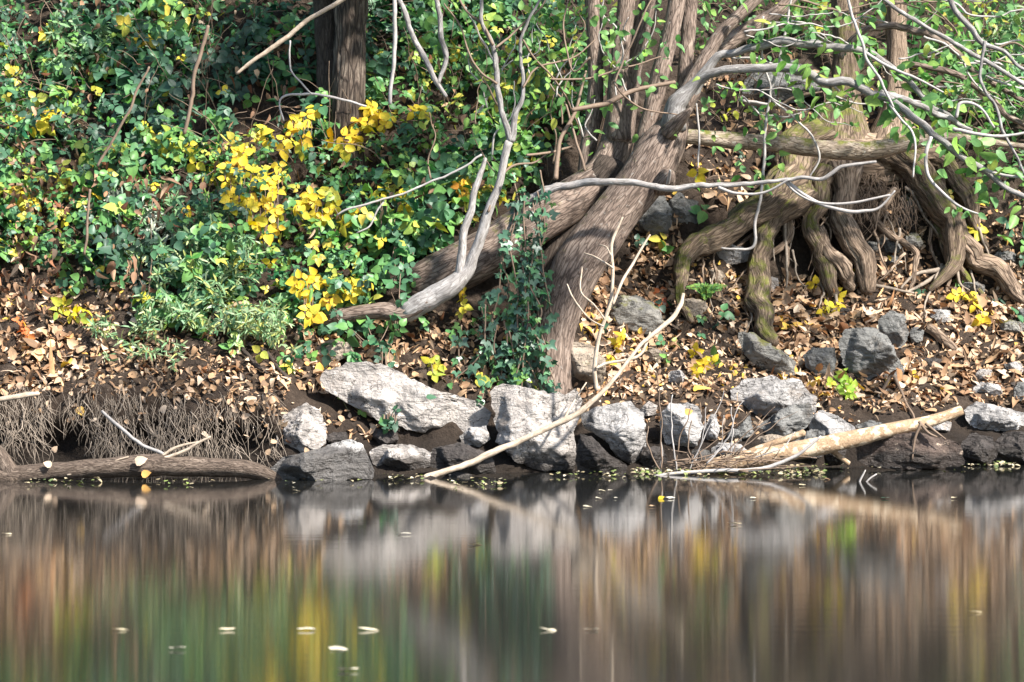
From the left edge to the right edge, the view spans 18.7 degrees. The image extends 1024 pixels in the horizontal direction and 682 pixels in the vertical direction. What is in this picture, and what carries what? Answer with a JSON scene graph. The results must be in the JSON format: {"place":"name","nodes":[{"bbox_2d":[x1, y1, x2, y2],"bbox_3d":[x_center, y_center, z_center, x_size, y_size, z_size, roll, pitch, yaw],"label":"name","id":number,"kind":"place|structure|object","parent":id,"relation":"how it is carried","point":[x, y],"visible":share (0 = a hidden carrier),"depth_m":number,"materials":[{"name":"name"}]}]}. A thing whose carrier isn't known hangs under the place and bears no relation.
{"place":"outdoors","nodes":[
{"label":"outdoors","id":0,"kind":"place"},
{"bbox_2d":[0,464,1023,681],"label":"river water","id":1,"kind":"structure","parent":0,"point":[843,574],"depth_m":9.54,"materials":[{"name":"black liquid"}]},
{"bbox_2d":[0,445,282,480],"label":"sunken log","id":2,"kind":"object","parent":1,"relation":"on","point":[156,465],"visible":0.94,"depth_m":13.64,"materials":[{"name":"brown wood"}]},
{"bbox_2d":[24,461,1019,484],"bbox_3d":[0.182,0.597,13.887,4.631,0.040,0.957,-1,2,-20],"label":"water weed","id":3,"kind":"object","parent":1,"relation":"on","point":[743,474],"visible":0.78,"depth_m":13.95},
{"bbox_2d":[423,217,684,477],"bbox_3d":[0.205,0.030,14.003,1.268,1.182,0.221,0,2,-14],"label":"leaning branch","id":4,"kind":"object","parent":1,"relation":"in","point":[566,418],"visible":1,"depth_m":14.00,"materials":[{"name":"brown wood"}]},
{"bbox_2d":[657,435,821,474],"bbox_3d":[0.992,0.521,13.970,0.800,0.194,0.024,0,2,0],"label":"brush stick","id":5,"kind":"object","parent":1,"relation":"on","point":[783,461],"visible":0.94,"depth_m":13.97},
{"bbox_2d":[692,406,963,472],"bbox_3d":[1.458,0.454,14.240,1.310,0.300,0.209,0,2,-9],"label":"peeling log","id":6,"kind":"object","parent":1,"relation":"on","point":[834,444],"visible":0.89,"depth_m":14.21,"materials":[{"name":"brown wood"}]},
{"bbox_2d":[0,0,1023,473],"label":"river bank","id":7,"kind":"structure","parent":0,"point":[72,444],"depth_m":15.15,"materials":[{"name":"soil"}]},
{"bbox_2d":[0,391,39,401],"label":"bank stick","id":8,"kind":"object","parent":7,"relation":"on","point":[18,396],"visible":1,"depth_m":13.97,"materials":[{"name":"brown wood"}]},
{"bbox_2d":[10,185,40,219],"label":"bramble spray","id":9,"kind":"object","parent":7,"relation":"on","point":[21,200],"visible":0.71,"depth_m":15.13,"materials":[{"name":"yellow plant"}]},
{"bbox_2d":[15,107,63,137],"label":"bramble spray","id":10,"kind":"object","parent":7,"relation":"on","point":[43,126],"visible":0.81,"depth_m":15.53,"materials":[{"name":"yellow plant"}]},
{"bbox_2d":[49,296,91,323],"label":"bramble spray","id":11,"kind":"object","parent":7,"relation":"on","point":[59,303],"visible":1,"depth_m":14.67,"materials":[{"name":"yellow plant"}]},
{"bbox_2d":[39,2,162,80],"bbox_3d":[-2.124,-1.521,15.971,0.680,0.448,0.464,0,2,0],"label":"willow shrub","id":12,"kind":"object","parent":7,"relation":"on","point":[99,35],"visible":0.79,"depth_m":15.93,"materials":[{"name":"green plant"}]},
{"bbox_2d":[5,10,227,101],"bbox_3d":[-2.000,-1.449,15.824,1.151,0.512,0.530,0,2,0],"label":"bramble spray","id":13,"kind":"object","parent":7,"relation":"on","point":[93,88],"visible":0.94,"depth_m":15.72,"materials":[{"name":"yellow plant"}]},
{"bbox_2d":[96,66,149,166],"bbox_3d":[-1.774,-1.024,14.173,0.246,0.458,0.020,0,2,-3],"label":"bramble cane","id":14,"kind":"object","parent":7,"relation":"on","point":[122,122],"visible":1,"depth_m":14.17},
{"bbox_2d":[81,183,177,250],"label":"willow shrub","id":15,"kind":"object","parent":7,"relation":"on","point":[149,215],"visible":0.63,"depth_m":15.01,"materials":[{"name":"plant"}]},
{"bbox_2d":[101,410,163,453],"bbox_3d":[-1.703,0.414,13.963,0.292,0.209,0.025,0,2,0],"label":"bank stick","id":16,"kind":"object","parent":7,"relation":"on","point":[121,428],"visible":0.94,"depth_m":13.96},
{"bbox_2d":[84,302,199,371],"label":"willow shrub","id":17,"kind":"object","parent":7,"relation":"on","point":[148,319],"visible":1,"depth_m":14.46,"materials":[{"name":"green plant"}]},
{"bbox_2d":[0,325,285,441],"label":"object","id":18,"kind":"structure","parent":7,"relation":"on","point":[183,396],"depth_m":14.15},
{"bbox_2d":[0,385,286,467],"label":"root fringe","id":19,"kind":"object","parent":7,"relation":"hanging from","point":[97,425],"visible":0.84,"depth_m":14.13,"materials":[{"name":"plant"}]},
{"bbox_2d":[132,121,205,172],"bbox_3d":[-1.680,-0.961,15.328,0.448,0.265,0.162,1,2,41],"label":"bramble spray","id":20,"kind":"object","parent":7,"relation":"on","point":[192,167],"visible":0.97,"depth_m":15.29,"materials":[{"name":"yellow plant"}]},
{"bbox_2d":[61,168,276,302],"bbox_3d":[-1.666,-0.510,14.881,0.730,0.651,0.916,-1,2,-35],"label":"bramble spray","id":21,"kind":"object","parent":7,"relation":"on","point":[266,261],"visible":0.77,"depth_m":14.88,"materials":[{"name":"yellow plant"}]},
{"bbox_2d":[120,190,254,265],"bbox_3d":[-1.548,-0.517,14.916,0.669,0.426,0.590,0,2,0],"label":"willow shrub","id":22,"kind":"object","parent":7,"relation":"on","point":[211,231],"visible":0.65,"depth_m":14.88,"materials":[{"name":"green plant"}]},
{"bbox_2d":[183,25,209,134],"bbox_3d":[-1.441,-1.192,14.175,0.125,0.500,0.024,0,2,-8],"label":"bare pole","id":23,"kind":"object","parent":7,"relation":"on","point":[198,61],"visible":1,"depth_m":14.17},
{"bbox_2d":[126,235,276,342],"bbox_3d":[-1.468,-0.247,14.601,0.758,0.519,0.683,0,2,0],"label":"willow shrub","id":24,"kind":"object","parent":7,"relation":"on","point":[177,307],"visible":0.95,"depth_m":14.57,"materials":[{"name":"green plant"}]},
{"bbox_2d":[210,303,268,373],"bbox_3d":[-1.274,-0.013,14.429,0.036,0.324,0.464,-1,2,-39],"label":"bank stick","id":25,"kind":"object","parent":7,"relation":"on","point":[246,354],"visible":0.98,"depth_m":14.37,"materials":[{"name":"brown wood"}]},
{"bbox_2d":[217,143,286,245],"bbox_3d":[-1.254,-0.708,14.938,0.362,0.506,0.558,0,2,0],"label":"bramble spray","id":26,"kind":"object","parent":7,"relation":"on","point":[239,160],"visible":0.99,"depth_m":14.94,"materials":[{"name":"yellow plant"}]},
{"bbox_2d":[223,293,302,355],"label":"willow shrub","id":27,"kind":"object","parent":7,"relation":"on","point":[257,331],"visible":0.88,"depth_m":14.43,"materials":[{"name":"green plant"}]},
{"bbox_2d":[0,0,575,314],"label":"ivy leaves","id":28,"kind":"object","parent":7,"relation":"on","point":[111,267],"visible":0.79,"depth_m":15.09,"materials":[{"name":"green plant"}]},
{"bbox_2d":[276,402,326,452],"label":"boulder","id":29,"kind":"object","parent":7,"relation":"on","point":[306,427],"visible":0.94,"depth_m":14.07,"materials":[{"name":"stone"}]},
{"bbox_2d":[270,439,373,480],"bbox_3d":[-0.844,0.529,13.690,0.474,0.191,0.199,0,2,0],"label":"boulder","id":30,"kind":"object","parent":7,"relation":"on","point":[348,459],"visible":0.99,"depth_m":13.66,"materials":[{"name":"grey stone"}]},
{"bbox_2d":[279,92,365,120],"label":"arched twig","id":31,"kind":"object","parent":7,"relation":"on","point":[318,94],"visible":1,"depth_m":14.47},
{"bbox_2d":[293,186,359,236],"bbox_3d":[-0.917,-0.621,14.943,0.258,0.257,0.341,-1,2,-39],"label":"bramble spray","id":32,"kind":"object","parent":7,"relation":"on","point":[311,197],"visible":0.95,"depth_m":14.94,"materials":[{"name":"yellow plant"}]},
{"bbox_2d":[285,267,373,328],"bbox_3d":[-0.883,-0.204,14.622,0.431,0.292,0.252,-1,2,-38],"label":"bramble spray","id":33,"kind":"object","parent":7,"relation":"on","point":[312,315],"visible":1,"depth_m":14.60,"materials":[{"name":"yellow plant"}]},
{"bbox_2d":[313,339,353,361],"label":"stone","id":34,"kind":"object","parent":7,"relation":"on","point":[339,349],"visible":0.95,"depth_m":14.55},
{"bbox_2d":[313,0,368,171],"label":"furrowed tree","id":35,"kind":"object","parent":7,"relation":"on","point":[340,35],"visible":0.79,"depth_m":15.48,"materials":[{"name":"brown plant"}]},
{"bbox_2d":[256,99,431,162],"bbox_3d":[-0.842,-1.038,15.347,0.850,0.328,0.304,-1,2,-25],"label":"bramble spray","id":36,"kind":"object","parent":7,"relation":"on","point":[374,113],"visible":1,"depth_m":15.31,"materials":[{"name":"yellow plant"}]},
{"bbox_2d":[321,302,407,349],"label":"bramble shoot","id":37,"kind":"object","parent":7,"relation":"on","point":[340,327],"visible":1,"depth_m":14.51,"materials":[{"name":"green plant"}]},
{"bbox_2d":[373,428,398,444],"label":"stone","id":38,"kind":"object","parent":7,"relation":"on","point":[388,437],"visible":1,"depth_m":14.18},
{"bbox_2d":[374,336,400,433],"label":"bramble shoot","id":39,"kind":"object","parent":7,"relation":"on","point":[389,420],"visible":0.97,"depth_m":14.23,"materials":[{"name":"green plant"}]},
{"bbox_2d":[368,186,414,248],"bbox_3d":[-0.573,-0.599,14.959,0.262,0.317,0.340,0,2,0],"label":"bramble spray","id":40,"kind":"object","parent":7,"relation":"on","point":[399,208],"visible":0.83,"depth_m":15.00,"materials":[{"name":"yellow plant"}]},
{"bbox_2d":[371,235,415,306],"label":"bramble shoot","id":41,"kind":"object","parent":7,"relation":"on","point":[388,262],"visible":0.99,"depth_m":14.72,"materials":[{"name":"green plant"}]},
{"bbox_2d":[369,444,430,470],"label":"boulder","id":42,"kind":"object","parent":7,"relation":"on","point":[409,457],"visible":0.99,"depth_m":14.07,"materials":[{"name":"stone"}]},
{"bbox_2d":[320,361,491,432],"bbox_3d":[-0.489,0.273,14.318,0.794,0.359,0.210,0,2,0],"label":"boulder","id":43,"kind":"object","parent":7,"relation":"on","point":[375,391],"visible":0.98,"depth_m":14.27,"materials":[{"name":"stone"}]},
{"bbox_2d":[421,355,446,382],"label":"bramble spray","id":44,"kind":"object","parent":7,"relation":"on","point":[435,373],"visible":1,"depth_m":14.53,"materials":[{"name":"yellow plant"}]},
{"bbox_2d":[430,442,495,475],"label":"boulder","id":45,"kind":"object","parent":7,"relation":"on","point":[443,457],"visible":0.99,"depth_m":13.90,"materials":[{"name":"stone"}]},
{"bbox_2d":[450,173,479,198],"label":"bramble spray","id":46,"kind":"object","parent":7,"relation":"on","point":[463,190],"visible":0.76,"depth_m":15.10,"materials":[{"name":"yellow plant"}]},
{"bbox_2d":[459,426,490,447],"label":"stone","id":47,"kind":"object","parent":7,"relation":"on","point":[479,437],"visible":0.97,"depth_m":14.22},
{"bbox_2d":[0,0,1023,389],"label":"bramble cover","id":48,"kind":"object","parent":7,"relation":"on","point":[422,230],"visible":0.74,"depth_m":15.32,"materials":[{"name":"green plant"}]},
{"bbox_2d":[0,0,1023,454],"bbox_3d":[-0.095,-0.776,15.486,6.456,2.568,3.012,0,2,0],"label":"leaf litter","id":49,"kind":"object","parent":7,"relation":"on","point":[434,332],"visible":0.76,"depth_m":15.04,"materials":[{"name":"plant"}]},
{"bbox_2d":[0,0,1023,189],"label":"leafy thicket","id":50,"kind":"object","parent":7,"relation":"on","point":[430,20],"visible":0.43,"depth_m":16.09,"materials":[{"name":"green plant"}]},
{"bbox_2d":[0,0,1023,199],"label":"thicket twigs","id":51,"kind":"object","parent":7,"relation":"on","point":[414,137],"visible":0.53,"depth_m":15.78,"materials":[{"name":"plant"}]},
{"bbox_2d":[490,383,582,471],"bbox_3d":[0.111,0.397,14.208,0.425,0.406,0.266,0,2,0],"label":"boulder","id":52,"kind":"object","parent":7,"relation":"on","point":[519,411],"visible":0.88,"depth_m":14.16,"materials":[{"name":"stone"}]},
{"bbox_2d":[571,342,605,389],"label":"stone","id":53,"kind":"object","parent":7,"relation":"on","point":[582,355],"visible":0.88,"depth_m":14.65,"materials":[{"name":"stone"}]},
{"bbox_2d":[575,434,626,474],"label":"boulder","id":54,"kind":"object","parent":7,"relation":"on","point":[592,455],"visible":0.99,"depth_m":14.01,"materials":[{"name":"stone"}]},
{"bbox_2d":[581,401,646,463],"bbox_3d":[0.477,0.420,14.307,0.295,0.289,0.211,1,2,24],"label":"boulder","id":55,"kind":"object","parent":7,"relation":"on","point":[619,428],"visible":0.98,"depth_m":14.24,"materials":[{"name":"grey stone"}]},
{"bbox_2d":[606,328,625,364],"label":"bramble spray","id":56,"kind":"object","parent":7,"relation":"on","point":[619,339],"visible":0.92,"depth_m":14.95,"materials":[{"name":"yellow plant"}]},
{"bbox_2d":[608,295,663,335],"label":"boulder","id":57,"kind":"object","parent":7,"relation":"on","point":[634,313],"visible":0.85,"depth_m":15.10,"materials":[{"name":"stone"}]},
{"bbox_2d":[635,196,671,235],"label":"stone","id":58,"kind":"object","parent":7,"relation":"on","point":[655,218],"visible":0.62,"depth_m":15.62,"materials":[{"name":"stone"}]},
{"bbox_2d":[639,445,667,468],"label":"stone","id":59,"kind":"object","parent":7,"relation":"on","point":[646,459],"visible":0.85,"depth_m":14.27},
{"bbox_2d":[311,0,1023,394],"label":"multi stem tree","id":60,"kind":"object","parent":7,"relation":"on","point":[605,188],"visible":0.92,"depth_m":14.72,"materials":[{"name":"grey plant"}]},
{"bbox_2d":[236,0,344,73],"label":"fallen pole","id":61,"kind":"object","parent":60,"relation":"attached to","point":[293,31],"visible":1,"depth_m":14.21,"materials":[{"name":"brown wood"}]},
{"bbox_2d":[388,0,396,104],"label":"hanging shoot","id":62,"kind":"object","parent":60,"relation":"hanging from","point":[394,49],"visible":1,"depth_m":14.56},
{"bbox_2d":[337,154,481,215],"bbox_3d":[-0.482,-0.734,14.585,0.685,0.291,0.025,0,2,0],"label":"long twig","id":63,"kind":"object","parent":60,"relation":"attached to","point":[419,186],"visible":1,"depth_m":14.58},
{"bbox_2d":[397,0,447,97],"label":"hanging shoot","id":64,"kind":"object","parent":60,"relation":"hanging from","point":[421,52],"visible":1,"depth_m":14.56,"materials":[{"name":"grey plant"}]},
{"bbox_2d":[434,0,448,82],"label":"hanging shoot","id":65,"kind":"object","parent":64,"relation":"attached to","point":[441,38],"visible":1,"depth_m":14.56,"materials":[{"name":"grey plant"}]},
{"bbox_2d":[451,166,561,396],"bbox_3d":[-0.027,-0.249,14.547,0.527,1.146,0.194,0,2,0],"label":"ivy curtain","id":66,"kind":"object","parent":60,"relation":"hanging from","point":[524,336],"visible":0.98,"depth_m":14.53,"materials":[{"name":"green plant"}]},
{"bbox_2d":[721,0,791,250],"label":"hanging twig","id":67,"kind":"object","parent":60,"relation":"hanging from","point":[762,173],"visible":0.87,"depth_m":14.88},
{"bbox_2d":[761,16,820,175],"bbox_3d":[1.328,-1.164,14.823,0.290,0.772,0.019,0,2,0],"label":"hanging twig","id":68,"kind":"object","parent":60,"relation":"hanging from","point":[792,115],"visible":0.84,"depth_m":14.82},
{"bbox_2d":[686,129,1023,160],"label":"fallen limb","id":69,"kind":"object","parent":60,"relation":"on","point":[848,150],"visible":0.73,"depth_m":15.44,"materials":[{"name":"wood"}]},
{"bbox_2d":[847,0,893,107],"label":"hanging twig","id":70,"kind":"object","parent":60,"relation":"hanging from","point":[864,52],"visible":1,"depth_m":14.31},
{"bbox_2d":[837,22,1023,102],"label":"arching sapling","id":71,"kind":"object","parent":60,"relation":"attached to","point":[911,29],"visible":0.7,"depth_m":14.95,"materials":[{"name":"grey plant"}]},
{"bbox_2d":[882,0,1023,86],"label":"drooping branch","id":72,"kind":"object","parent":60,"relation":"attached to","point":[950,40],"visible":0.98,"depth_m":14.56,"materials":[{"name":"grey plant"}]},
{"bbox_2d":[912,62,1023,127],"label":"arching sapling","id":73,"kind":"object","parent":60,"relation":"attached to","point":[962,77],"visible":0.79,"depth_m":14.87,"materials":[{"name":"grey plant"}]},
{"bbox_2d":[947,0,1023,70],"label":"drooping branch","id":74,"kind":"object","parent":60,"relation":"hanging from","point":[968,25],"visible":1,"depth_m":14.25,"materials":[{"name":"grey plant"}]},
{"bbox_2d":[978,41,1023,173],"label":"drooping branch","id":75,"kind":"object","parent":74,"relation":"hanging from","point":[990,98],"visible":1,"depth_m":14.22,"materials":[{"name":"grey plant"}]},
{"bbox_2d":[952,127,1023,137],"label":"bare twig","id":76,"kind":"object","parent":60,"relation":"attached to","point":[983,134],"visible":1,"depth_m":14.17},
{"bbox_2d":[659,402,703,446],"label":"stone","id":77,"kind":"object","parent":7,"relation":"on","point":[679,418],"visible":0.88,"depth_m":14.34,"materials":[{"name":"stone"}]},
{"bbox_2d":[668,192,697,223],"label":"stone","id":78,"kind":"object","parent":7,"relation":"on","point":[681,205],"visible":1,"depth_m":15.69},
{"bbox_2d":[682,298,707,316],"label":"stone","id":79,"kind":"object","parent":7,"relation":"on","point":[696,307],"visible":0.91,"depth_m":15.25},
{"bbox_2d":[686,167,708,182],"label":"bramble spray","id":80,"kind":"object","parent":7,"relation":"on","point":[701,171],"visible":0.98,"depth_m":14.96,"materials":[{"name":"yellow plant"}]},
{"bbox_2d":[687,342,718,377],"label":"bramble spray","id":81,"kind":"object","parent":7,"relation":"on","point":[698,366],"visible":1,"depth_m":14.92,"materials":[{"name":"yellow plant"}]},
{"bbox_2d":[686,282,726,299],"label":"fern","id":82,"kind":"object","parent":7,"relation":"on","point":[705,290],"visible":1,"depth_m":15.36,"materials":[{"name":"green plant"}]},
{"bbox_2d":[705,414,719,440],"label":"stone","id":83,"kind":"object","parent":7,"relation":"on","point":[713,431],"visible":0.89,"depth_m":14.40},
{"bbox_2d":[711,442,746,456],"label":"stone","id":84,"kind":"object","parent":7,"relation":"on","point":[726,446],"visible":0.32,"depth_m":14.35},
{"bbox_2d":[646,372,815,473],"bbox_3d":[0.995,0.374,14.044,0.778,0.471,0.219,0,2,0],"label":"dry shrub","id":85,"kind":"object","parent":7,"relation":"on","point":[723,459],"visible":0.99,"depth_m":14.03,"materials":[{"name":"wood"}]},
{"bbox_2d":[716,244,750,264],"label":"stone","id":86,"kind":"object","parent":7,"relation":"on","point":[732,257],"visible":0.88,"depth_m":15.70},
{"bbox_2d":[736,416,753,438],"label":"stone","id":87,"kind":"object","parent":7,"relation":"on","point":[745,426],"visible":0.94,"depth_m":14.46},
{"bbox_2d":[738,332,795,375],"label":"boulder","id":88,"kind":"object","parent":7,"relation":"on","point":[757,350],"visible":1,"depth_m":15.02,"materials":[{"name":"stone"}]},
{"bbox_2d":[730,375,816,415],"bbox_3d":[1.242,0.273,14.741,0.416,0.225,0.211,0,2,0],"label":"boulder","id":89,"kind":"object","parent":7,"relation":"on","point":[764,396],"visible":0.78,"depth_m":14.71,"materials":[{"name":"grey stone"}]},
{"bbox_2d":[740,59,819,104],"bbox_3d":[1.417,-1.365,16.414,0.424,0.264,0.178,0,2,0],"label":"boulder","id":90,"kind":"object","parent":7,"relation":"on","point":[785,94],"visible":0.45,"depth_m":16.37,"materials":[{"name":"grey stone"}]},
{"bbox_2d":[757,403,812,435],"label":"boulder","id":91,"kind":"object","parent":7,"relation":"on","point":[800,419],"visible":0.81,"depth_m":14.52,"materials":[{"name":"grey stone"}]},
{"bbox_2d":[792,429,824,462],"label":"stone","id":92,"kind":"object","parent":7,"relation":"on","point":[812,433],"visible":0.3,"depth_m":14.49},
{"bbox_2d":[803,347,836,373],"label":"stone","id":93,"kind":"object","parent":7,"relation":"on","point":[813,357],"visible":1,"depth_m":15.09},
{"bbox_2d":[816,287,846,315],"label":"bramble spray","id":94,"kind":"object","parent":7,"relation":"on","point":[831,303],"visible":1,"depth_m":15.56,"materials":[{"name":"yellow plant"}]},
{"bbox_2d":[809,410,855,435],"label":"boulder","id":95,"kind":"object","parent":7,"relation":"on","point":[828,423],"visible":0.66,"depth_m":14.59,"materials":[{"name":"grey stone"}]},
{"bbox_2d":[824,367,857,398],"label":"seedling","id":96,"kind":"object","parent":7,"relation":"on","point":[850,387],"visible":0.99,"depth_m":15.00,"materials":[{"name":"green plant"}]},
{"bbox_2d":[673,0,1023,346],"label":"rooted tree","id":97,"kind":"object","parent":7,"relation":"on","point":[784,206],"visible":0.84,"depth_m":15.87,"materials":[{"name":"brown plant"}]},
{"bbox_2d":[838,327,903,380],"bbox_3d":[1.763,0.073,15.201,0.292,0.283,0.192,1,2,26],"label":"boulder","id":98,"kind":"object","parent":7,"relation":"on","point":[870,352],"visible":0.99,"depth_m":15.14,"materials":[{"name":"grey stone"}]},
{"bbox_2d":[878,310,908,347],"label":"stone","id":99,"kind":"object","parent":7,"relation":"on","point":[892,325],"visible":0.85,"depth_m":15.38,"materials":[{"name":"stone"}]},
{"bbox_2d":[893,213,920,229],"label":"roots","id":100,"kind":"object","parent":7,"relation":"on","point":[906,223],"visible":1,"depth_m":16.03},
{"bbox_2d":[855,431,964,469],"bbox_3d":[1.834,0.509,14.320,0.508,0.189,0.174,0,2,0],"label":"boulder","id":101,"kind":"object","parent":7,"relation":"on","point":[894,452],"visible":1,"depth_m":14.28,"materials":[{"name":"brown stone"}]},
{"bbox_2d":[925,323,962,357],"bbox_3d":[2.147,-0.001,15.427,0.202,0.172,0.054,1,2,32],"label":"slope stick","id":102,"kind":"object","parent":7,"relation":"on","point":[939,335],"visible":1,"depth_m":15.41,"materials":[{"name":"wood"}]},
{"bbox_2d":[946,287,990,326],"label":"bramble spray","id":103,"kind":"object","parent":7,"relation":"on","point":[979,320],"visible":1,"depth_m":15.74,"materials":[{"name":"yellow plant"}]},
{"bbox_2d":[961,432,997,465],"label":"stone","id":104,"kind":"object","parent":7,"relation":"on","point":[978,448],"visible":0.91,"depth_m":14.58,"materials":[{"name":"stone"}]},
{"bbox_2d":[946,0,1023,122],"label":"willow shrub","id":105,"kind":"object","parent":7,"relation":"on","point":[1004,31],"visible":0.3,"depth_m":16.80,"materials":[{"name":"green plant"}]},
{"bbox_2d":[973,382,1002,396],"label":"stone","id":106,"kind":"object","parent":7,"relation":"on","point":[990,388],"visible":1,"depth_m":15.14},
{"bbox_2d":[964,401,1023,430],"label":"boulder","id":107,"kind":"object","parent":7,"relation":"on","point":[982,416],"visible":1,"depth_m":14.91,"materials":[{"name":"grey stone"}]},
{"bbox_2d":[993,431,1023,464],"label":"boulder","id":108,"kind":"object","parent":7,"relation":"on","point":[1009,446],"visible":0.96,"depth_m":14.64,"materials":[{"name":"stone"}]},
{"bbox_2d":[999,320,1023,333],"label":"stone","id":109,"kind":"object","parent":7,"relation":"on","point":[1013,326],"visible":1,"depth_m":15.58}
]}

